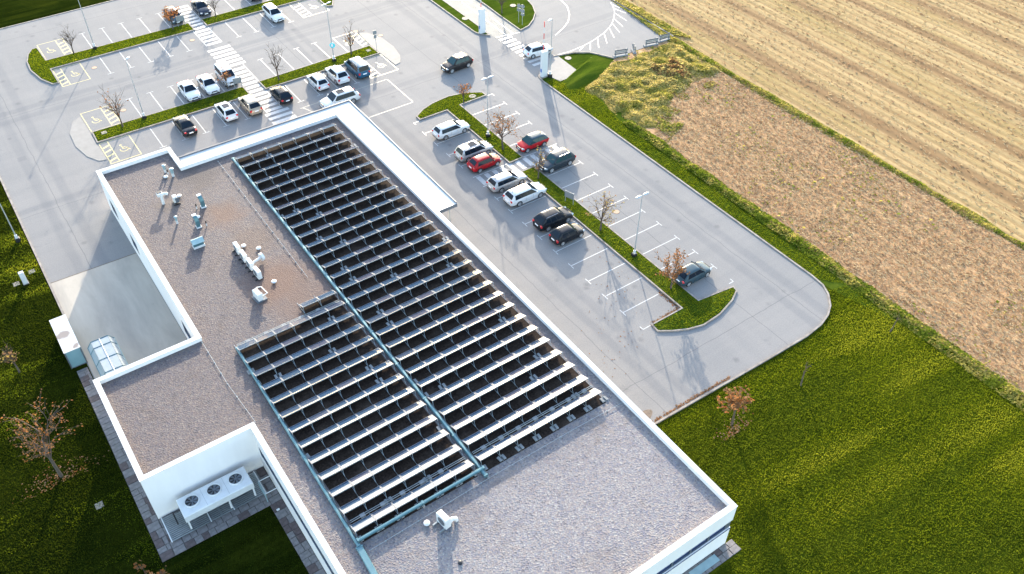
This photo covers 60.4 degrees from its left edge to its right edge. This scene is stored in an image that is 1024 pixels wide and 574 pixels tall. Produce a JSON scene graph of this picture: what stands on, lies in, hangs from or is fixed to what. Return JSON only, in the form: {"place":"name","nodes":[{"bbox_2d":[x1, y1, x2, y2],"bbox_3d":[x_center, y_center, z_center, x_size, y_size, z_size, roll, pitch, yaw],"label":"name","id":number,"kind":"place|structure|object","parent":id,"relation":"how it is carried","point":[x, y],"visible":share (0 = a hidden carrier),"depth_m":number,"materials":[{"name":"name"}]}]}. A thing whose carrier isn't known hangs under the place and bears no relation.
{"place":"outdoors","nodes":[
{"label":"outdoors","id":0,"kind":"place"},
{"bbox_2d":[51,254,186,378],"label":"service yard","id":1,"kind":"structure","parent":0,"point":[122,302],"depth_m":77.26,"materials":[{"name":"concrete"}]},
{"bbox_2d":[87,335,127,375],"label":"bike shelter","id":2,"kind":"object","parent":1,"relation":"on","point":[103,348],"visible":0.58,"depth_m":70.82,"materials":[{"name":"white glass"}]},
{"bbox_2d":[0,0,308,573],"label":"damp lawn","id":3,"kind":"structure","parent":0,"point":[13,12],"depth_m":63.79,"materials":[{"name":"green plant"}]},
{"bbox_2d":[0,389,82,477],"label":"autumn tree","id":4,"kind":"object","parent":3,"relation":"on","point":[45,447],"visible":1,"depth_m":61.75,"materials":[{"name":"brown plant"}]},
{"bbox_2d":[49,314,87,368],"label":"storage container","id":5,"kind":"object","parent":3,"relation":"on","point":[71,348],"visible":1,"depth_m":72.24,"materials":[{"name":"white metal"}]},
{"bbox_2d":[165,509,306,573],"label":"grass tufts","id":6,"kind":"object","parent":3,"relation":"on","point":[242,551],"visible":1,"depth_m":60.35,"materials":[{"name":"green plant"}]},
{"bbox_2d":[77,367,740,573],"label":"paving","id":7,"kind":"structure","parent":0,"point":[166,548],"depth_m":62.33,"materials":[{"name":"grey concrete"}]},
{"bbox_2d":[161,471,266,541],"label":"steel platform","id":8,"kind":"structure","parent":7,"relation":"on","point":[253,474],"depth_m":62.23,"materials":[{"name":"grey metal"}]},
{"bbox_2d":[172,466,255,528],"bbox_3d":[-21.150,15.043,62.272,5.550,1.836,1.750,-26,49,-25],"label":"dry cooler","id":9,"kind":"object","parent":8,"relation":"on","point":[213,495],"visible":1,"depth_m":61.71,"materials":[{"name":"white metal"}]},
{"bbox_2d":[444,0,519,38],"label":"entrance road","id":10,"kind":"structure","parent":0,"point":[472,15],"depth_m":117.59,"materials":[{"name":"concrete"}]},
{"bbox_2d":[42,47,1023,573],"bbox_3d":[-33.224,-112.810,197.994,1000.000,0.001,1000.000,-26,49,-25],"label":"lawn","id":11,"kind":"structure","parent":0,"point":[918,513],"depth_m":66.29,"materials":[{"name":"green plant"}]},
{"bbox_2d":[0,0,828,421],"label":"car park asphalt","id":12,"kind":"object","parent":11,"relation":"on","point":[54,188],"visible":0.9,"depth_m":95.19,"materials":[{"name":"grey asphalt"}]},
{"bbox_2d":[70,117,106,160],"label":"concrete apron","id":13,"kind":"object","parent":12,"relation":"on","point":[83,140],"visible":1,"depth_m":95.86,"materials":[{"name":"grey concrete"}]},
{"bbox_2d":[26,22,194,84],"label":"planting island","id":14,"kind":"structure","parent":12,"relation":"on","point":[179,31],"depth_m":109.72,"materials":[{"name":"plant"}]},
{"bbox_2d":[28,24,191,82],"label":"grass tufts","id":15,"kind":"object","parent":14,"relation":"on","point":[88,54],"visible":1,"depth_m":109.54,"materials":[{"name":"green plant"}]},
{"bbox_2d":[92,86,250,142],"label":"planting island","id":16,"kind":"structure","parent":12,"relation":"on","point":[128,131],"depth_m":99.62,"materials":[{"name":"plant"}]},
{"bbox_2d":[95,88,246,139],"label":"grass tufts","id":17,"kind":"object","parent":16,"relation":"on","point":[200,102],"visible":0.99,"depth_m":99.80,"materials":[{"name":"green plant"}]},
{"bbox_2d":[173,114,197,136],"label":"parked car","id":18,"kind":"object","parent":12,"relation":"on","point":[184,125],"visible":1,"depth_m":96.61,"materials":[{"name":"black paint"}]},
{"bbox_2d":[177,79,200,100],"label":"parked car","id":19,"kind":"object","parent":12,"relation":"on","point":[188,90],"visible":1,"depth_m":102.00,"materials":[{"name":"white paint"}]},
{"bbox_2d":[196,73,219,94],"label":"parked car","id":20,"kind":"object","parent":12,"relation":"on","point":[207,83],"visible":1,"depth_m":103.03,"materials":[{"name":"white paint"}]},
{"bbox_2d":[214,101,237,121],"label":"parked car","id":21,"kind":"object","parent":12,"relation":"on","point":[226,111],"visible":1,"depth_m":98.61,"materials":[{"name":"white paint"}]},
{"bbox_2d":[238,94,262,115],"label":"parked car","id":22,"kind":"object","parent":12,"relation":"on","point":[249,104],"visible":1,"depth_m":99.46,"materials":[{"name":"brown paint"}]},
{"bbox_2d":[201,0,333,25],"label":"planting island","id":23,"kind":"structure","parent":12,"relation":"on","point":[217,21],"depth_m":118.09,"materials":[{"name":"plant"}]},
{"bbox_2d":[258,45,379,89],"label":"planting island","id":24,"kind":"structure","parent":12,"relation":"on","point":[369,54],"depth_m":107.38,"materials":[{"name":"plant"}]},
{"bbox_2d":[261,46,373,87],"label":"grass tufts","id":25,"kind":"object","parent":24,"relation":"on","point":[311,68],"visible":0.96,"depth_m":107.44,"materials":[{"name":"green plant"}]},
{"bbox_2d":[325,65,349,84],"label":"parked car","id":26,"kind":"object","parent":12,"relation":"on","point":[337,74],"visible":1,"depth_m":104.47,"materials":[{"name":"white paint"}]},
{"bbox_2d":[319,86,359,108],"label":"parked car","id":27,"kind":"object","parent":12,"relation":"on","point":[350,93],"visible":0.77,"depth_m":100.73,"materials":[{"name":"white paint"}]},
{"bbox_2d":[344,56,369,78],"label":"parked car","id":28,"kind":"object","parent":12,"relation":"on","point":[357,67],"visible":1,"depth_m":105.39,"materials":[{"name":"blue paint"}]},
{"bbox_2d":[358,33,399,64],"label":"concrete apron","id":29,"kind":"object","parent":12,"relation":"on","point":[387,50],"visible":0.97,"depth_m":111.40,"materials":[{"name":"grey concrete"}]},
{"bbox_2d":[92,100,737,573],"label":"office building","id":30,"kind":"structure","parent":12,"relation":"on","point":[628,486],"depth_m":65.03,"materials":[{"name":"white gravel"}]},
{"bbox_2d":[234,301,348,351],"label":"solar collector row","id":31,"kind":"object","parent":30,"relation":"on","point":[288,326],"visible":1,"depth_m":69.58,"materials":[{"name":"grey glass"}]},
{"bbox_2d":[235,347,360,546],"bbox_3d":[-15.458,10.644,61.964,0.327,0.395,20.703,-25,49,-24],"label":"cable duct","id":32,"kind":"object","parent":30,"relation":"on","point":[304,458],"visible":0.99,"depth_m":60.77,"materials":[{"name":"grey metal"}]},
{"bbox_2d":[245,312,356,374],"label":"solar collector row","id":33,"kind":"object","parent":30,"relation":"on","point":[266,352],"visible":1,"depth_m":68.52,"materials":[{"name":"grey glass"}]},
{"bbox_2d":[248,138,356,176],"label":"solar collector row","id":34,"kind":"object","parent":30,"relation":"on","point":[297,157],"visible":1,"depth_m":86.13,"materials":[{"name":"grey glass"}]},
{"bbox_2d":[253,322,367,378],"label":"solar collector row","id":35,"kind":"object","parent":30,"relation":"on","point":[311,348],"visible":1,"depth_m":67.65,"materials":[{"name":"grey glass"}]},
{"bbox_2d":[261,153,367,194],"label":"solar collector row","id":36,"kind":"object","parent":30,"relation":"on","point":[312,172],"visible":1,"depth_m":84.22,"materials":[{"name":"grey glass"}]},
{"bbox_2d":[261,335,375,392],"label":"solar collector row","id":37,"kind":"object","parent":30,"relation":"on","point":[306,367],"visible":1,"depth_m":66.71,"materials":[{"name":"grey glass"}]},
{"bbox_2d":[268,161,374,205],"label":"solar collector row","id":38,"kind":"object","parent":30,"relation":"on","point":[319,181],"visible":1,"depth_m":83.22,"materials":[{"name":"grey glass"}]},
{"bbox_2d":[270,346,386,406],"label":"solar collector row","id":39,"kind":"object","parent":30,"relation":"on","point":[322,377],"visible":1,"depth_m":65.85,"materials":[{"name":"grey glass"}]},
{"bbox_2d":[275,169,382,218],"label":"solar collector row","id":40,"kind":"object","parent":30,"relation":"on","point":[326,190],"visible":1,"depth_m":82.22,"materials":[{"name":"grey glass"}]},
{"bbox_2d":[283,177,390,219],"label":"solar collector row","id":41,"kind":"object","parent":30,"relation":"on","point":[335,198],"visible":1,"depth_m":81.30,"materials":[{"name":"grey glass"}]},
{"bbox_2d":[279,360,396,420],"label":"solar collector row","id":42,"kind":"object","parent":30,"relation":"on","point":[332,390],"visible":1,"depth_m":64.93,"materials":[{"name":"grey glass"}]},
{"bbox_2d":[290,185,400,230],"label":"solar collector row","id":43,"kind":"object","parent":30,"relation":"on","point":[337,209],"visible":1,"depth_m":80.49,"materials":[{"name":"grey glass"}]},
{"bbox_2d":[288,373,407,436],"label":"solar collector row","id":44,"kind":"object","parent":30,"relation":"on","point":[340,405],"visible":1,"depth_m":63.87,"materials":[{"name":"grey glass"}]},
{"bbox_2d":[297,194,409,241],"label":"solar collector row","id":45,"kind":"object","parent":30,"relation":"on","point":[360,212],"visible":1,"depth_m":79.48,"materials":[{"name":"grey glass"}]},
{"bbox_2d":[297,386,416,460],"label":"solar collector row","id":46,"kind":"object","parent":30,"relation":"on","point":[320,435],"visible":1,"depth_m":62.91,"materials":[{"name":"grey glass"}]},
{"bbox_2d":[231,157,489,478],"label":"cable duct","id":47,"kind":"object","parent":30,"relation":"on","point":[415,387],"visible":1,"depth_m":69.33,"materials":[{"name":"grey metal"}]},
{"bbox_2d":[305,202,418,251],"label":"solar collector row","id":48,"kind":"object","parent":30,"relation":"on","point":[350,228],"visible":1,"depth_m":78.53,"materials":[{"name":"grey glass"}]},
{"bbox_2d":[307,398,427,472],"bbox_3d":[-10.149,10.264,62.176,9.082,0.607,1.850,-26,49,-25],"label":"solar collector row","id":49,"kind":"object","parent":30,"relation":"on","point":[345,442],"visible":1,"depth_m":62.02,"materials":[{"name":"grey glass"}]},
{"bbox_2d":[313,211,427,260],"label":"solar collector row","id":50,"kind":"object","parent":30,"relation":"on","point":[346,243],"visible":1,"depth_m":77.68,"materials":[{"name":"grey glass"}]},
{"bbox_2d":[321,220,434,272],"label":"solar collector row","id":51,"kind":"object","parent":30,"relation":"on","point":[368,247],"visible":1,"depth_m":76.58,"materials":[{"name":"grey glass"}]},
{"bbox_2d":[317,412,444,489],"bbox_3d":[-9.111,11.143,61.276,9.339,0.624,1.936,-26,49,-25],"label":"solar collector row","id":52,"kind":"object","parent":30,"relation":"on","point":[363,454],"visible":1,"depth_m":61.13,"materials":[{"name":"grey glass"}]},
{"bbox_2d":[325,429,453,507],"bbox_3d":[-8.333,12.062,60.307,9.082,0.607,1.850,-26,49,-25],"label":"solar collector row","id":53,"kind":"object","parent":30,"relation":"on","point":[381,466],"visible":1,"depth_m":60.14,"materials":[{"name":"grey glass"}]},
{"bbox_2d":[330,230,448,282],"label":"solar collector row","id":54,"kind":"object","parent":30,"relation":"on","point":[382,255],"visible":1,"depth_m":75.75,"materials":[{"name":"grey glass"}]},
{"bbox_2d":[338,239,453,293],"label":"solar collector row","id":55,"kind":"object","parent":30,"relation":"on","point":[392,265],"visible":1,"depth_m":74.74,"materials":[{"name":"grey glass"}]},
{"bbox_2d":[338,442,465,524],"bbox_3d":[-7.400,12.992,59.353,9.082,0.624,1.936,-26,49,-25],"label":"solar collector row","id":56,"kind":"object","parent":30,"relation":"on","point":[396,480],"visible":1,"depth_m":59.20,"materials":[{"name":"white glass"}]},
{"bbox_2d":[347,249,463,305],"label":"solar collector row","id":57,"kind":"object","parent":30,"relation":"on","point":[401,275],"visible":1,"depth_m":73.92,"materials":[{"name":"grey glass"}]},
{"bbox_2d":[347,459,480,541],"bbox_3d":[-6.522,13.868,58.442,9.586,0.624,1.850,-26,49,-25],"label":"solar collector row","id":58,"kind":"object","parent":30,"relation":"on","point":[370,518],"visible":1,"depth_m":58.27,"materials":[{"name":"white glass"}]},
{"bbox_2d":[356,259,475,320],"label":"solar collector row","id":59,"kind":"object","parent":30,"relation":"on","point":[411,286],"visible":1,"depth_m":72.87,"materials":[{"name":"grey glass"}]},
{"bbox_2d":[356,465,484,543],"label":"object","id":60,"kind":"object","parent":30,"relation":"on","point":[422,503],"visible":1,"depth_m":57.82,"materials":[{"name":"grey metal"}]},
{"bbox_2d":[365,269,485,328],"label":"solar collector row","id":61,"kind":"object","parent":30,"relation":"on","point":[422,297],"visible":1,"depth_m":71.95,"materials":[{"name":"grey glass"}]},
{"bbox_2d":[375,279,496,341],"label":"solar collector row","id":62,"kind":"object","parent":30,"relation":"on","point":[431,308],"visible":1,"depth_m":71.07,"materials":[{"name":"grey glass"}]},
{"bbox_2d":[384,290,507,355],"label":"solar collector row","id":63,"kind":"object","parent":30,"relation":"on","point":[421,330],"visible":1,"depth_m":70.13,"materials":[{"name":"silver glass"}]},
{"bbox_2d":[395,301,516,366],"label":"solar collector row","id":64,"kind":"object","parent":30,"relation":"on","point":[443,336],"visible":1,"depth_m":69.23,"materials":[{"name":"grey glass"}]},
{"bbox_2d":[404,313,527,382],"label":"solar collector row","id":65,"kind":"object","parent":30,"relation":"on","point":[456,347],"visible":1,"depth_m":68.17,"materials":[{"name":"grey glass"}]},
{"bbox_2d":[416,325,539,396],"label":"solar collector row","id":66,"kind":"object","parent":30,"relation":"on","point":[475,356],"visible":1,"depth_m":67.22,"materials":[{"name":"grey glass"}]},
{"bbox_2d":[424,336,553,410],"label":"solar collector row","id":67,"kind":"object","parent":30,"relation":"on","point":[483,371],"visible":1,"depth_m":66.43,"materials":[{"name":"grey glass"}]},
{"bbox_2d":[437,349,566,422],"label":"solar collector row","id":68,"kind":"object","parent":30,"relation":"on","point":[489,387],"visible":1,"depth_m":65.49,"materials":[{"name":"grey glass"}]},
{"bbox_2d":[448,361,576,436],"bbox_3d":[0.198,7.983,64.683,10.741,0.607,1.850,-26,49,-25],"label":"solar collector row","id":69,"kind":"object","parent":30,"relation":"on","point":[492,406],"visible":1,"depth_m":64.52,"materials":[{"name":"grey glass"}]},
{"bbox_2d":[458,372,592,452],"bbox_3d":[1.133,8.914,63.728,10.741,0.624,1.936,-26,49,-25],"label":"solar collector row","id":70,"kind":"object","parent":30,"relation":"on","point":[516,414],"visible":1,"depth_m":63.63,"materials":[{"name":"grey glass"}]},
{"bbox_2d":[472,385,608,469],"bbox_3d":[2.020,9.790,62.818,11.247,0.624,1.850,-26,49,-25],"label":"solar collector row","id":71,"kind":"object","parent":30,"relation":"on","point":[531,427],"visible":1,"depth_m":62.64,"materials":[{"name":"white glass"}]},
{"bbox_2d":[432,120,469,139],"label":"parked car","id":72,"kind":"object","parent":12,"relation":"on","point":[446,130],"visible":1,"depth_m":96.51,"materials":[{"name":"white paint"}]},
{"bbox_2d":[440,52,472,73],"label":"parked car","id":73,"kind":"object","parent":12,"relation":"on","point":[456,62],"visible":1,"depth_m":106.93,"materials":[{"name":"paint"}]},
{"bbox_2d":[430,0,489,35],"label":"verge strip","id":74,"kind":"object","parent":12,"relation":"on","point":[456,14],"visible":1,"depth_m":117.72,"materials":[{"name":"plant"}]},
{"bbox_2d":[416,92,522,163],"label":"planting island","id":75,"kind":"structure","parent":12,"relation":"on","point":[481,136],"depth_m":99.91,"materials":[{"name":"plant"}]},
{"bbox_2d":[419,93,517,159],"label":"grass tufts","id":76,"kind":"object","parent":75,"relation":"on","point":[478,126],"visible":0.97,"depth_m":99.90,"materials":[{"name":"green plant"}]},
{"bbox_2d":[483,107,520,149],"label":"autumn tree","id":77,"kind":"object","parent":75,"relation":"on","point":[503,121],"visible":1,"depth_m":93.18,"materials":[{"name":"brown plant"}]},
{"bbox_2d":[454,140,492,161],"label":"parked car","id":78,"kind":"object","parent":12,"relation":"on","point":[467,151],"visible":0.92,"depth_m":93.42,"materials":[{"name":"silver paint"}]},
{"bbox_2d":[467,152,501,172],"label":"parked car","id":79,"kind":"object","parent":12,"relation":"on","point":[480,163],"visible":1,"depth_m":92.12,"materials":[{"name":"paint"}]},
{"bbox_2d":[486,170,526,192],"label":"parked car","id":80,"kind":"object","parent":12,"relation":"on","point":[503,181],"visible":1,"depth_m":89.73,"materials":[{"name":"silver paint"}]},
{"bbox_2d":[478,0,535,30],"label":"traffic island","id":81,"kind":"structure","parent":12,"relation":"on","point":[509,14],"depth_m":118.69,"materials":[{"name":"plant"}]},
{"bbox_2d":[503,182,546,206],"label":"parked car","id":82,"kind":"object","parent":12,"relation":"on","point":[519,195],"visible":1,"depth_m":88.10,"materials":[{"name":"white paint"}]},
{"bbox_2d":[515,131,548,152],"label":"parked car","id":83,"kind":"object","parent":12,"relation":"on","point":[529,142],"visible":1,"depth_m":94.97,"materials":[{"name":"red paint"}]},
{"bbox_2d":[532,206,573,231],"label":"parked car","id":84,"kind":"object","parent":12,"relation":"on","point":[547,220],"visible":1,"depth_m":85.24,"materials":[{"name":"black paint"}]},
{"bbox_2d":[537,147,575,172],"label":"parked car","id":85,"kind":"object","parent":12,"relation":"on","point":[562,157],"visible":0.93,"depth_m":92.33,"materials":[{"name":"paint"}]},
{"bbox_2d":[549,223,584,245],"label":"parked car","id":86,"kind":"object","parent":12,"relation":"on","point":[562,235],"visible":1,"depth_m":83.76,"materials":[{"name":"black paint"}]},
{"bbox_2d":[521,166,736,331],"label":"planting island","id":87,"kind":"structure","parent":12,"relation":"on","point":[675,300],"depth_m":80.40,"materials":[{"name":"plant"}]},
{"bbox_2d":[525,168,733,329],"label":"grass tufts","id":88,"kind":"object","parent":87,"relation":"on","point":[530,169],"visible":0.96,"depth_m":80.84,"materials":[{"name":"green plant"}]},
{"bbox_2d":[653,248,689,288],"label":"autumn tree","id":89,"kind":"object","parent":87,"relation":"on","point":[676,274],"visible":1,"depth_m":77.60,"materials":[{"name":"brown plant"}]},
{"bbox_2d":[674,261,711,286],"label":"parked car","id":90,"kind":"object","parent":12,"relation":"on","point":[699,269],"visible":0.79,"depth_m":79.82,"materials":[{"name":"paint"}]},
{"bbox_2d":[0,0,830,424],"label":"kerb","id":91,"kind":"structure","parent":11,"relation":"on","point":[618,136],"depth_m":83.97,"materials":[{"name":"concrete"}]},
{"bbox_2d":[585,41,721,130],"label":"scrub","id":92,"kind":"object","parent":11,"relation":"on","point":[655,87],"visible":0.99,"depth_m":105.05,"materials":[{"name":"plant"}]},
{"bbox_2d":[651,56,691,79],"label":"scrub patch","id":93,"kind":"object","parent":11,"relation":"on","point":[670,71],"visible":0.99,"depth_m":107.27,"materials":[{"name":"plant"}]},
{"bbox_2d":[716,385,754,425],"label":"autumn tree","id":94,"kind":"object","parent":11,"relation":"on","point":[735,402],"visible":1,"depth_m":66.38,"materials":[{"name":"brown plant"}]},
{"bbox_2d":[613,1,1023,249],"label":"field divider weeds","id":95,"kind":"object","parent":11,"relation":"on","point":[659,31],"visible":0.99,"depth_m":98.11,"materials":[{"name":"plant"}]},
{"bbox_2d":[658,286,1023,573],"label":"grass tufts","id":96,"kind":"object","parent":11,"relation":"on","point":[838,318],"visible":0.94,"depth_m":67.02,"materials":[{"name":"green plant"}]},
{"bbox_2d":[562,54,609,93],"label":"grass bank","id":97,"kind":"structure","parent":0,"point":[592,68],"depth_m":106.63,"materials":[{"name":"green plant"}]},
{"bbox_2d":[543,53,946,346],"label":"verge grass","id":98,"kind":"structure","parent":0,"point":[576,61],"depth_m":89.50,"materials":[{"name":"green plant"}]},
{"bbox_2d":[547,53,575,80],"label":"paved pad","id":99,"kind":"object","parent":98,"relation":"on","point":[561,68],"visible":0.75,"depth_m":107.97,"materials":[{"name":"concrete"}]},
{"bbox_2d":[622,119,1023,410],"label":"hedgerow weeds","id":100,"kind":"object","parent":98,"relation":"on","point":[869,288],"visible":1,"depth_m":80.66,"materials":[{"name":"plant"}]},
{"bbox_2d":[601,40,1023,400],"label":"stubble field","id":101,"kind":"structure","parent":0,"point":[978,296],"depth_m":87.22,"materials":[{"name":"soil"}]},
{"bbox_2d":[635,68,716,142],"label":"scrub fringe","id":102,"kind":"object","parent":101,"relation":"on","point":[663,121],"visible":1,"depth_m":99.58,"materials":[{"name":"plant"}]},
{"bbox_2d":[607,46,1023,398],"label":"stubble weeds","id":103,"kind":"object","parent":101,"relation":"on","point":[997,301],"visible":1,"depth_m":90.63,"materials":[{"name":"green plant"}]},
{"bbox_2d":[611,0,1023,247],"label":"straw field","id":104,"kind":"structure","parent":0,"point":[917,128],"depth_m":107.79,"materials":[{"name":"beige plant"}]},
{"bbox_2d":[615,0,691,37],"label":"field edge weeds","id":105,"kind":"object","parent":104,"relation":"on","point":[664,25],"visible":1,"depth_m":117.35,"materials":[{"name":"plant"}]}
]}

